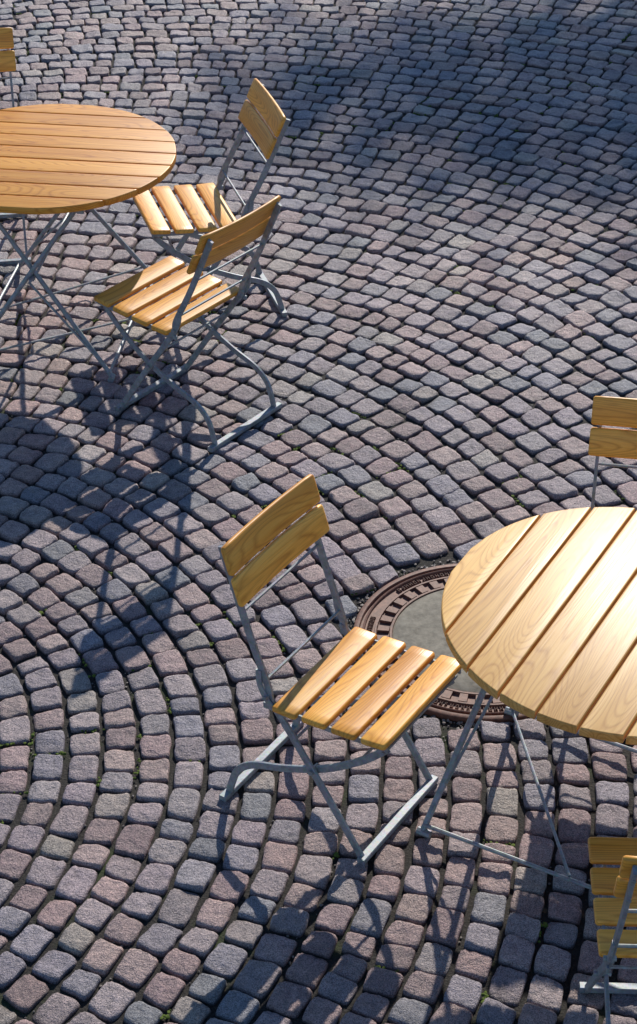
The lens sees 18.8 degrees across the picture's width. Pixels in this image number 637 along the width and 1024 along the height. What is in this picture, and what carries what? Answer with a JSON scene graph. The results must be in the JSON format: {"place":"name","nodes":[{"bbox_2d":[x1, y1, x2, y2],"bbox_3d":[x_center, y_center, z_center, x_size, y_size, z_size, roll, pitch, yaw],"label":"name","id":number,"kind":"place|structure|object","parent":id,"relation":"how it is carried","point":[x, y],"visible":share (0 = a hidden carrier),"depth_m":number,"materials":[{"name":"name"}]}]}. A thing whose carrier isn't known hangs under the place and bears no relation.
{"place":"outdoors","nodes":[
{"label":"outdoors","id":0,"kind":"place"},
{"bbox_2d":[0,0,636,1023],"bbox_3d":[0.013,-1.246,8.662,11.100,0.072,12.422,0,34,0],"label":"cobblestone pavement","id":1,"kind":"structure","parent":0,"point":[78,474],"depth_m":7.04,"materials":[{"name":"stone"}]},
{"bbox_2d":[0,28,30,264],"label":"folding garden chair","id":2,"kind":"object","parent":1,"relation":"on","point":[7,60],"visible":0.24,"depth_m":8.28,"materials":[{"name":"brown wood"}]},
{"bbox_2d":[0,104,175,382],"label":"round garden table","id":3,"kind":"object","parent":1,"relation":"on","point":[70,160],"visible":0.98,"depth_m":7.50,"materials":[{"name":"orange wood"}]},
{"bbox_2d":[94,195,281,451],"bbox_3d":[-0.475,-0.766,7.138,0.580,0.880,0.433,24,41,31],"label":"folding garden chair","id":4,"kind":"object","parent":1,"relation":"on","point":[217,245],"visible":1,"depth_m":7.13,"materials":[{"name":"brown wood"}]},
{"bbox_2d":[132,78,289,317],"bbox_3d":[-0.443,-1.241,7.839,0.580,0.878,0.433,-10,35,-14],"label":"folding garden chair","id":5,"kind":"object","parent":1,"relation":"on","point":[250,118],"visible":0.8,"depth_m":7.77,"materials":[{"name":"brown wood"}]},
{"bbox_2d":[0,2,632,1020],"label":"pebbles","id":6,"kind":"object","parent":1,"relation":"on","point":[358,598],"visible":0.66,"depth_m":6.35,"materials":[{"name":"grey stone"}]},
{"bbox_2d":[0,4,636,1019],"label":"moss","id":7,"kind":"object","parent":1,"relation":"on","point":[484,994],"visible":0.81,"depth_m":6.89,"materials":[{"name":"green plant"}]},
{"bbox_2d":[218,474,461,864],"bbox_3d":[0.058,0.441,5.333,0.557,0.913,0.433,20,39,27],"label":"folding garden chair","id":8,"kind":"object","parent":1,"relation":"on","point":[404,712],"visible":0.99,"depth_m":5.28,"materials":[{"name":"brown wood"}]},
{"bbox_2d":[354,563,529,723],"bbox_3d":[0.519,0.414,6.211,0.816,0.034,0.816,-10,35,-14],"label":"manhole cover","id":9,"kind":"object","parent":1,"relation":"on","point":[406,609],"visible":0.3,"depth_m":6.25,"materials":[{"name":"metal"}]},
{"bbox_2d":[416,507,636,897],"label":"round garden table","id":10,"kind":"object","parent":1,"relation":"on","point":[539,618],"visible":1,"depth_m":5.08,"materials":[{"name":"brown wood"}]},
{"bbox_2d":[579,837,636,1023],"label":"folding garden chair","id":11,"kind":"object","parent":1,"relation":"on","point":[619,911],"visible":1,"depth_m":4.61,"materials":[{"name":"brown wood"}]},
{"bbox_2d":[588,396,636,510],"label":"folding garden chair","id":12,"kind":"object","parent":1,"relation":"on","point":[617,412],"visible":0.22,"depth_m":5.72,"materials":[{"name":"brown wood"}]}
]}

